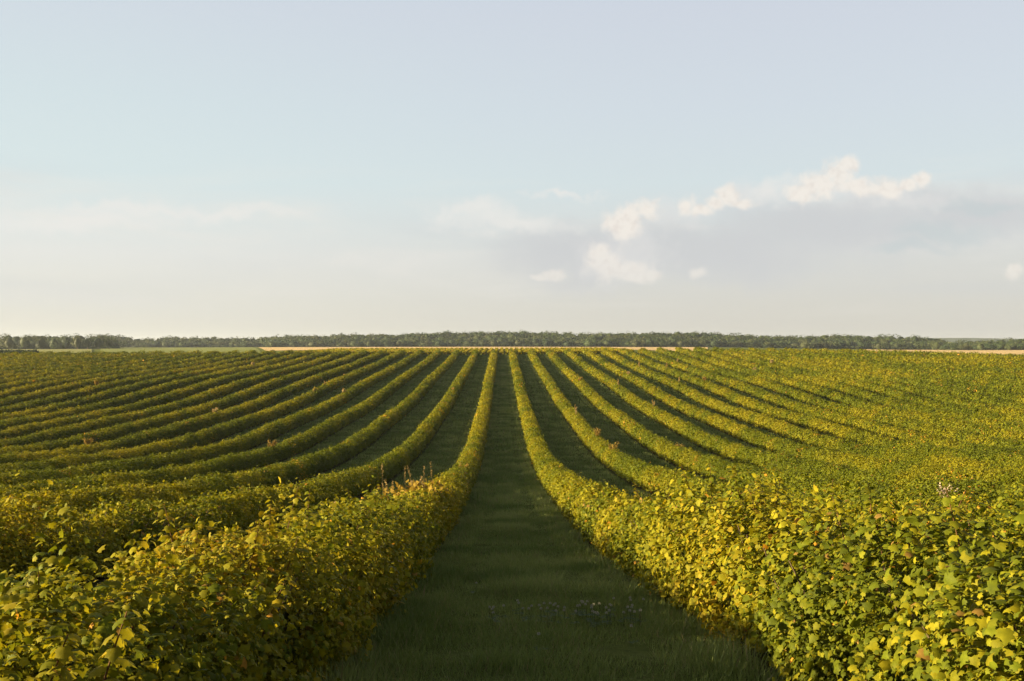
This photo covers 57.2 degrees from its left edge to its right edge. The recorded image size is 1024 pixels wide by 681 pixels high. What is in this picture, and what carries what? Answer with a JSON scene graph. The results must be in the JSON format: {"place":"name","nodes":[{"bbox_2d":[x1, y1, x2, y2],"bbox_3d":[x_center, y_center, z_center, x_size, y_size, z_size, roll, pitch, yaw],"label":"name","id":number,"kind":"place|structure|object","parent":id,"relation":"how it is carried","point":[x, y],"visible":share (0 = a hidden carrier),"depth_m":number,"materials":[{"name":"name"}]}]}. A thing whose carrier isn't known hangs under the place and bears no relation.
{"place":"outdoors","nodes":[
{"label":"outdoors","id":0,"kind":"place"},
{"bbox_2d":[0,349,91,352],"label":"side field","id":1,"kind":"structure","parent":0,"point":[64,350],"depth_m":429.07,"materials":[{"name":"plant"}]},
{"bbox_2d":[0,349,41,353],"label":"field hedge","id":2,"kind":"object","parent":1,"relation":"on","point":[11,350],"visible":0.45,"depth_m":298.46,"materials":[{"name":"green plant"}]},
{"bbox_2d":[101,347,259,354],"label":"meadow","id":3,"kind":"structure","parent":0,"point":[213,349],"depth_m":463.62,"materials":[{"name":"green plant"}]},
{"bbox_2d":[259,347,707,350],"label":"stubble field","id":4,"kind":"structure","parent":0,"point":[318,348],"depth_m":580.21,"materials":[{"name":"beige plant"}]},
{"bbox_2d":[0,0,1023,340],"label":"sky","id":5,"kind":"structure","parent":0,"point":[223,169],"materials":[{"name":"blue"}]},
{"bbox_2d":[20,346,1005,680],"bbox_3d":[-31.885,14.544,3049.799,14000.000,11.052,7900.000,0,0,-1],"label":"ground","id":6,"kind":"structure","parent":0,"point":[622,648],"depth_m":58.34,"materials":[{"name":"green plant"}]},
{"bbox_2d":[0,336,17,348],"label":"broadleaf tree","id":7,"kind":"object","parent":6,"relation":"on","point":[8,342],"visible":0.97,"depth_m":555.56,"materials":[{"name":"green plant"}]},
{"bbox_2d":[0,350,32,357],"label":"currant hedge","id":8,"kind":"object","parent":6,"relation":"on","point":[6,354],"visible":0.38,"depth_m":196.15,"materials":[{"name":"green plant"}]},
{"bbox_2d":[15,337,32,348],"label":"broadleaf tree","id":9,"kind":"object","parent":6,"relation":"on","point":[24,342],"visible":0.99,"depth_m":555.54,"materials":[{"name":"green plant"}]},
{"bbox_2d":[0,351,52,359],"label":"currant hedge","id":10,"kind":"object","parent":6,"relation":"on","point":[24,354],"visible":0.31,"depth_m":192.38,"materials":[{"name":"green plant"}]},
{"bbox_2d":[0,351,69,361],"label":"currant hedge","id":11,"kind":"object","parent":6,"relation":"on","point":[21,356],"visible":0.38,"depth_m":186.19,"materials":[{"name":"green plant"}]},
{"bbox_2d":[32,335,47,346],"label":"broadleaf tree","id":12,"kind":"object","parent":6,"relation":"on","point":[41,342],"visible":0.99,"depth_m":560.68,"materials":[{"name":"green plant"}]},
{"bbox_2d":[0,351,90,364],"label":"currant hedge","id":13,"kind":"object","parent":6,"relation":"on","point":[26,359],"visible":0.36,"depth_m":181.99,"materials":[{"name":"green plant"}]},
{"bbox_2d":[0,350,106,365],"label":"currant hedge","id":14,"kind":"object","parent":6,"relation":"on","point":[57,356],"visible":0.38,"depth_m":179.31,"materials":[{"name":"green plant"}]},
{"bbox_2d":[50,336,61,348],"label":"broadleaf tree","id":15,"kind":"object","parent":6,"relation":"on","point":[53,343],"visible":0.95,"depth_m":556.09,"materials":[{"name":"green plant"}]},
{"bbox_2d":[0,351,128,369],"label":"currant hedge","id":16,"kind":"object","parent":6,"relation":"on","point":[50,360],"visible":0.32,"depth_m":173.04,"materials":[{"name":"green plant"}]},
{"bbox_2d":[57,337,72,348],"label":"broadleaf tree","id":17,"kind":"object","parent":6,"relation":"on","point":[66,341],"visible":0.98,"depth_m":555.68,"materials":[{"name":"green plant"}]},
{"bbox_2d":[0,333,131,348],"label":"woodland","id":18,"kind":"object","parent":6,"relation":"on","point":[16,339],"visible":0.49,"depth_m":597.33,"materials":[{"name":"green plant"}]},
{"bbox_2d":[0,349,146,371],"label":"currant hedge","id":19,"kind":"object","parent":6,"relation":"on","point":[5,369],"visible":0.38,"depth_m":168.60,"materials":[{"name":"green plant"}]},
{"bbox_2d":[70,335,83,348],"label":"broadleaf tree","id":20,"kind":"object","parent":6,"relation":"on","point":[76,342],"visible":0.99,"depth_m":552.86,"materials":[{"name":"brown plant"}]},
{"bbox_2d":[0,350,163,375],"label":"currant hedge","id":21,"kind":"object","parent":6,"relation":"on","point":[108,359],"visible":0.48,"depth_m":163.94,"materials":[{"name":"green plant"}]},
{"bbox_2d":[82,336,95,348],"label":"broadleaf tree","id":22,"kind":"object","parent":6,"relation":"on","point":[88,342],"visible":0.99,"depth_m":556.17,"materials":[{"name":"green plant"}]},
{"bbox_2d":[0,350,183,379],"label":"currant hedge","id":23,"kind":"object","parent":6,"relation":"on","point":[51,369],"visible":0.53,"depth_m":155.87,"materials":[{"name":"green plant"}]},
{"bbox_2d":[94,337,103,346],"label":"broadleaf tree","id":24,"kind":"object","parent":6,"relation":"on","point":[97,342],"visible":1,"depth_m":557.77,"materials":[{"name":"green plant"}]},
{"bbox_2d":[0,350,202,383],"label":"currant hedge","id":25,"kind":"object","parent":6,"relation":"on","point":[70,370],"visible":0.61,"depth_m":148.50,"materials":[{"name":"green plant"}]},
{"bbox_2d":[0,349,218,391],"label":"currant hedge","id":26,"kind":"object","parent":6,"relation":"on","point":[15,383],"visible":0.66,"depth_m":139.45,"materials":[{"name":"green plant"}]},
{"bbox_2d":[103,337,116,348],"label":"broadleaf tree","id":27,"kind":"object","parent":6,"relation":"on","point":[109,343],"visible":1,"depth_m":562.42,"materials":[{"name":"green plant"}]},
{"bbox_2d":[0,350,239,398],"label":"currant hedge","id":28,"kind":"object","parent":6,"relation":"on","point":[32,387],"visible":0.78,"depth_m":131.00,"materials":[{"name":"green plant"}]},
{"bbox_2d":[0,350,256,406],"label":"currant hedge","id":29,"kind":"object","parent":6,"relation":"on","point":[42,394],"visible":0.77,"depth_m":122.61,"materials":[{"name":"green plant"}]},
{"bbox_2d":[0,349,276,414],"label":"currant hedge","id":30,"kind":"object","parent":6,"relation":"on","point":[74,394],"visible":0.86,"depth_m":117.76,"materials":[{"name":"green plant"}]},
{"bbox_2d":[0,350,293,421],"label":"currant hedge","id":31,"kind":"object","parent":6,"relation":"on","point":[118,391],"visible":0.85,"depth_m":113.54,"materials":[{"name":"green plant"}]},
{"bbox_2d":[0,350,312,431],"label":"currant hedge","id":32,"kind":"object","parent":6,"relation":"on","point":[133,397],"visible":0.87,"depth_m":107.27,"materials":[{"name":"green plant"}]},
{"bbox_2d":[0,349,331,439],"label":"currant hedge","id":33,"kind":"object","parent":6,"relation":"on","point":[33,427],"visible":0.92,"depth_m":100.42,"materials":[{"name":"green plant"}]},
{"bbox_2d":[0,350,349,450],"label":"currant hedge","id":34,"kind":"object","parent":6,"relation":"on","point":[56,434],"visible":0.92,"depth_m":91.11,"materials":[{"name":"green plant"}]},
{"bbox_2d":[0,349,368,454],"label":"currant hedge","id":35,"kind":"object","parent":6,"relation":"on","point":[123,430],"visible":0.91,"depth_m":84.48,"materials":[{"name":"green plant"}]},
{"bbox_2d":[0,350,387,468],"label":"currant hedge","id":36,"kind":"object","parent":6,"relation":"on","point":[177,428],"visible":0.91,"depth_m":75.87,"materials":[{"name":"green plant"}]},
{"bbox_2d":[82,438,92,444],"bbox_3d":[-26.703,6.642,59.089,0.697,1.148,0.394,0,0,-16],"label":"dry weed","id":37,"kind":"object","parent":36,"relation":"on","point":[87,441],"visible":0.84,"depth_m":59.04,"materials":[{"name":"brown plant"}]},
{"bbox_2d":[95,333,296,346],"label":"woodland","id":38,"kind":"object","parent":6,"relation":"on","point":[176,341],"visible":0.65,"depth_m":864.59,"materials":[{"name":"green plant"}]},
{"bbox_2d":[0,349,404,481],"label":"currant hedge","id":39,"kind":"object","parent":6,"relation":"on","point":[211,434],"visible":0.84,"depth_m":68.14,"materials":[{"name":"green plant"}]},
{"bbox_2d":[0,350,423,491],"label":"currant hedge","id":40,"kind":"object","parent":6,"relation":"on","point":[250,439],"visible":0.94,"depth_m":56.48,"materials":[{"name":"green plant"}]},
{"bbox_2d":[0,349,442,505],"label":"currant hedge","id":41,"kind":"object","parent":6,"relation":"on","point":[261,457],"visible":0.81,"depth_m":48.20,"materials":[{"name":"green plant"}]},
{"bbox_2d":[266,438,276,448],"bbox_3d":[-14.212,6.391,55.748,0.713,1.142,0.490,0,0,-1],"label":"dry weed","id":42,"kind":"object","parent":41,"relation":"on","point":[273,444],"visible":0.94,"depth_m":55.76,"materials":[{"name":"brown plant"}]},
{"bbox_2d":[0,350,460,525],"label":"currant hedge","id":43,"kind":"object","parent":6,"relation":"on","point":[304,467],"visible":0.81,"depth_m":35.63,"materials":[{"name":"green plant"}]},
{"bbox_2d":[0,350,479,587],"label":"currant hedge","id":44,"kind":"object","parent":6,"relation":"on","point":[241,508],"visible":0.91,"depth_m":14.75,"materials":[{"name":"green plant"}]},
{"bbox_2d":[0,350,498,680],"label":"currant hedge","id":45,"kind":"object","parent":6,"relation":"on","point":[255,605],"visible":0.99,"depth_m":4.97,"materials":[{"name":"green plant"}]},
{"bbox_2d":[377,463,451,500],"bbox_3d":[-2.282,3.513,21.713,1.751,1.359,2.771,0,0,-1],"label":"dry grass tuft","id":46,"kind":"object","parent":45,"relation":"on","point":[413,484],"visible":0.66,"depth_m":21.69,"materials":[{"name":"beige plant"}]},
{"bbox_2d":[369,348,395,354],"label":"young currant row","id":47,"kind":"object","parent":6,"relation":"on","point":[371,352],"visible":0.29,"depth_m":217.72,"materials":[{"name":"green plant"}]},
{"bbox_2d":[387,348,411,354],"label":"young currant row","id":48,"kind":"object","parent":6,"relation":"on","point":[389,352],"visible":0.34,"depth_m":218.70,"materials":[{"name":"green plant"}]},
{"bbox_2d":[405,348,427,354],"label":"young currant row","id":49,"kind":"object","parent":6,"relation":"on","point":[408,352],"visible":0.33,"depth_m":216.27,"materials":[{"name":"green plant"}]},
{"bbox_2d":[261,330,596,346],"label":"woodland","id":50,"kind":"object","parent":6,"relation":"on","point":[497,339],"visible":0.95,"depth_m":807.46,"materials":[{"name":"green plant"}]},
{"bbox_2d":[425,347,442,354],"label":"young currant row","id":51,"kind":"object","parent":6,"relation":"on","point":[428,352],"visible":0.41,"depth_m":219.54,"materials":[{"name":"green plant"}]},
{"bbox_2d":[443,348,456,354],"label":"young currant row","id":52,"kind":"object","parent":6,"relation":"on","point":[447,352],"visible":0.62,"depth_m":218.84,"materials":[{"name":"green plant"}]},
{"bbox_2d":[461,347,472,354],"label":"young currant row","id":53,"kind":"object","parent":6,"relation":"on","point":[463,352],"visible":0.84,"depth_m":220.72,"materials":[{"name":"green plant"}]},
{"bbox_2d":[480,348,488,354],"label":"young currant row","id":54,"kind":"object","parent":6,"relation":"on","point":[484,351],"visible":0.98,"depth_m":219.29,"materials":[{"name":"green plant"}]},
{"bbox_2d":[515,347,522,354],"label":"young currant row","id":55,"kind":"object","parent":6,"relation":"on","point":[518,350],"visible":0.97,"depth_m":219.78,"materials":[{"name":"green plant"}]},
{"bbox_2d":[520,347,527,353],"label":"young currant row","id":56,"kind":"object","parent":6,"relation":"on","point":[523,350],"visible":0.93,"depth_m":225.43,"materials":[{"name":"green plant"}]},
{"bbox_2d":[530,347,540,353],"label":"young currant row","id":57,"kind":"object","parent":6,"relation":"on","point":[536,351],"visible":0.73,"depth_m":219.43,"materials":[{"name":"green plant"}]},
{"bbox_2d":[535,347,545,353],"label":"young currant row","id":58,"kind":"object","parent":6,"relation":"on","point":[543,351],"visible":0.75,"depth_m":223.79,"materials":[{"name":"green plant"}]},
{"bbox_2d":[546,347,559,353],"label":"young currant row","id":59,"kind":"object","parent":6,"relation":"on","point":[557,351],"visible":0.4,"depth_m":216.23,"materials":[{"name":"green plant"}]},
{"bbox_2d":[551,347,564,353],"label":"young currant row","id":60,"kind":"object","parent":6,"relation":"on","point":[561,351],"visible":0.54,"depth_m":220.25,"materials":[{"name":"green plant"}]},
{"bbox_2d":[578,331,947,349],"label":"woodland","id":61,"kind":"object","parent":6,"relation":"on","point":[687,339],"visible":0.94,"depth_m":787.16,"materials":[{"name":"green plant"}]},
{"bbox_2d":[508,350,1023,680],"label":"currant hedge","id":62,"kind":"object","parent":6,"relation":"on","point":[817,598],"visible":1,"depth_m":5.29,"materials":[{"name":"green plant"}]},
{"bbox_2d":[527,349,1023,572],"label":"currant hedge","id":63,"kind":"object","parent":6,"relation":"on","point":[639,472],"visible":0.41,"depth_m":29.33,"materials":[{"name":"green plant"}]},
{"bbox_2d":[593,428,600,435],"bbox_3d":[5.684,6.397,62.305,0.559,1.251,0.627,0,0,-1],"label":"dry weed","id":64,"kind":"object","parent":63,"relation":"on","point":[597,432],"visible":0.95,"depth_m":62.32,"materials":[{"name":"brown plant"}]},
{"bbox_2d":[608,441,618,449],"bbox_3d":[5.725,6.210,52.658,0.671,1.141,0.494,0,0,-19],"label":"dry weed","id":65,"kind":"object","parent":63,"relation":"on","point":[613,446],"visible":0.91,"depth_m":52.65,"materials":[{"name":"brown plant"}]},
{"bbox_2d":[545,349,1023,519],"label":"currant hedge","id":66,"kind":"object","parent":6,"relation":"on","point":[664,448],"visible":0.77,"depth_m":38.57,"materials":[{"name":"green plant"}]},
{"bbox_2d":[937,482,961,496],"bbox_3d":[9.938,3.670,21.211,0.616,0.915,0.474,0,0,28],"label":"dry weed","id":67,"kind":"object","parent":66,"relation":"on","point":[944,489],"visible":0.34,"depth_m":21.22,"materials":[{"name":"beige plant"}]},
{"bbox_2d":[564,349,1023,496],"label":"currant hedge","id":68,"kind":"object","parent":6,"relation":"on","point":[726,448],"visible":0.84,"depth_m":49.54,"materials":[{"name":"green plant"}]},
{"bbox_2d":[582,348,1023,489],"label":"currant hedge","id":69,"kind":"object","parent":6,"relation":"on","point":[758,438],"visible":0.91,"depth_m":56.68,"materials":[{"name":"green plant"}]},
{"bbox_2d":[600,348,1023,479],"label":"currant hedge","id":70,"kind":"object","parent":6,"relation":"on","point":[810,437],"visible":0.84,"depth_m":67.86,"materials":[{"name":"green plant"}]},
{"bbox_2d":[618,348,1023,469],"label":"currant hedge","id":71,"kind":"object","parent":6,"relation":"on","point":[836,429],"visible":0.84,"depth_m":76.02,"materials":[{"name":"green plant"}]},
{"bbox_2d":[637,348,1023,457],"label":"currant hedge","id":72,"kind":"object","parent":6,"relation":"on","point":[876,427],"visible":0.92,"depth_m":84.12,"materials":[{"name":"green plant"}]},
{"bbox_2d":[655,347,1023,451],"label":"currant hedge","id":73,"kind":"object","parent":6,"relation":"on","point":[920,426],"visible":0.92,"depth_m":90.78,"materials":[{"name":"green plant"}]},
{"bbox_2d":[675,347,1023,440],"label":"currant hedge","id":74,"kind":"object","parent":6,"relation":"on","point":[994,431],"visible":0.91,"depth_m":98.98,"materials":[{"name":"green plant"}]},
{"bbox_2d":[693,346,1023,433],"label":"currant hedge","id":75,"kind":"object","parent":6,"relation":"on","point":[881,399],"visible":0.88,"depth_m":108.04,"materials":[{"name":"green plant"}]},
{"bbox_2d":[711,347,1023,424],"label":"currant hedge","id":76,"kind":"object","parent":6,"relation":"on","point":[890,392],"visible":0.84,"depth_m":112.50,"materials":[{"name":"green plant"}]},
{"bbox_2d":[729,347,1023,416],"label":"currant hedge","id":77,"kind":"object","parent":6,"relation":"on","point":[938,395],"visible":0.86,"depth_m":117.45,"materials":[{"name":"green plant"}]},
{"bbox_2d":[747,347,1023,410],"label":"currant hedge","id":78,"kind":"object","parent":6,"relation":"on","point":[961,392],"visible":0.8,"depth_m":121.39,"materials":[{"name":"green plant"}]},
{"bbox_2d":[766,347,1023,403],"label":"currant hedge","id":79,"kind":"object","parent":6,"relation":"on","point":[1001,394],"visible":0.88,"depth_m":128.54,"materials":[{"name":"green plant"}]},
{"bbox_2d":[784,347,1023,396],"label":"currant hedge","id":80,"kind":"object","parent":6,"relation":"on","point":[1018,389],"visible":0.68,"depth_m":136.66,"materials":[{"name":"green plant"}]},
{"bbox_2d":[802,347,1023,387],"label":"currant hedge","id":81,"kind":"object","parent":6,"relation":"on","point":[976,377],"visible":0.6,"depth_m":146.72,"materials":[{"name":"green plant"}]},
{"bbox_2d":[819,348,1023,382],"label":"currant hedge","id":82,"kind":"object","parent":6,"relation":"on","point":[899,362],"visible":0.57,"depth_m":154.94,"materials":[{"name":"green plant"}]},
{"bbox_2d":[840,348,1023,377],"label":"currant hedge","id":83,"kind":"object","parent":6,"relation":"on","point":[897,358],"visible":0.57,"depth_m":160.14,"materials":[{"name":"green plant"}]},
{"bbox_2d":[927,340,942,349],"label":"broadleaf tree","id":84,"kind":"object","parent":6,"relation":"on","point":[936,345],"visible":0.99,"depth_m":691.64,"materials":[{"name":"green plant"}]},
{"bbox_2d":[855,349,1023,374],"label":"currant hedge","id":85,"kind":"object","parent":6,"relation":"on","point":[945,362],"visible":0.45,"depth_m":166.03,"materials":[{"name":"green plant"}]},
{"bbox_2d":[876,349,1023,372],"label":"currant hedge","id":86,"kind":"object","parent":6,"relation":"on","point":[957,360],"visible":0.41,"depth_m":169.80,"materials":[{"name":"green plant"}]},
{"bbox_2d":[945,344,955,349],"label":"broadleaf tree","id":87,"kind":"object","parent":6,"relation":"on","point":[953,347],"visible":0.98,"depth_m":691.41,"materials":[{"name":"green plant"}]},
{"bbox_2d":[892,349,1023,368],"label":"currant hedge","id":88,"kind":"object","parent":6,"relation":"on","point":[958,358],"visible":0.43,"depth_m":174.95,"materials":[{"name":"green plant"}]},
{"bbox_2d":[959,343,971,349],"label":"broadleaf tree","id":89,"kind":"object","parent":6,"relation":"on","point":[966,346],"visible":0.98,"depth_m":697.02,"materials":[{"name":"green plant"}]},
{"bbox_2d":[914,350,1023,365],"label":"currant hedge","id":90,"kind":"object","parent":6,"relation":"on","point":[995,360],"visible":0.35,"depth_m":178.62,"materials":[{"name":"green plant"}]},
{"bbox_2d":[929,350,1023,362],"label":"currant hedge","id":91,"kind":"object","parent":6,"relation":"on","point":[997,358],"visible":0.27,"depth_m":184.09,"materials":[{"name":"green plant"}]},
{"bbox_2d":[972,341,984,349],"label":"broadleaf tree","id":92,"kind":"object","parent":6,"relation":"on","point":[980,346],"visible":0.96,"depth_m":692.22,"materials":[{"name":"green plant"}]},
{"bbox_2d":[937,337,1023,349],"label":"woodland","id":93,"kind":"object","parent":6,"relation":"on","point":[1018,344],"visible":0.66,"depth_m":737.78,"materials":[{"name":"green plant"}]},
{"bbox_2d":[950,351,1023,360],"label":"currant hedge","id":94,"kind":"object","parent":6,"relation":"on","point":[993,356],"visible":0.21,"depth_m":188.05,"materials":[{"name":"green plant"}]},
{"bbox_2d":[969,352,1023,359],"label":"currant hedge","id":95,"kind":"object","parent":6,"relation":"on","point":[1010,356],"visible":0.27,"depth_m":193.13,"materials":[{"name":"green plant"}]},
{"bbox_2d":[996,341,1012,349],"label":"broadleaf tree","id":96,"kind":"object","parent":6,"relation":"on","point":[1000,345],"visible":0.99,"depth_m":696.74,"materials":[{"name":"green plant"}]},
{"bbox_2d":[988,353,1023,357],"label":"currant hedge","id":97,"kind":"object","parent":6,"relation":"on","point":[1008,354],"visible":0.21,"depth_m":196.15,"materials":[{"name":"green plant"}]},
{"bbox_2d":[603,609,611,629],"bbox_3d":[0.797,2.321,7.821,0.079,0.191,0.090,0,0,14],"label":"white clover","id":98,"kind":"object","parent":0,"point":[607,621],"visible":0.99,"depth_m":7.80,"materials":[{"name":"green plant"}]},
{"bbox_2d":[867,349,1023,354],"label":"harvested field","id":99,"kind":"structure","parent":0,"point":[1016,352],"depth_m":574.34,"materials":[{"name":"beige plant"}]},
{"bbox_2d":[926,338,1017,342],"bbox_3d":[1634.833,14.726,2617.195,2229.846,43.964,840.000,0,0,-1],"label":"hills","id":100,"kind":"structure","parent":0,"point":[953,340],"depth_m":2570.62,"materials":[{"name":"plant"}]}
]}

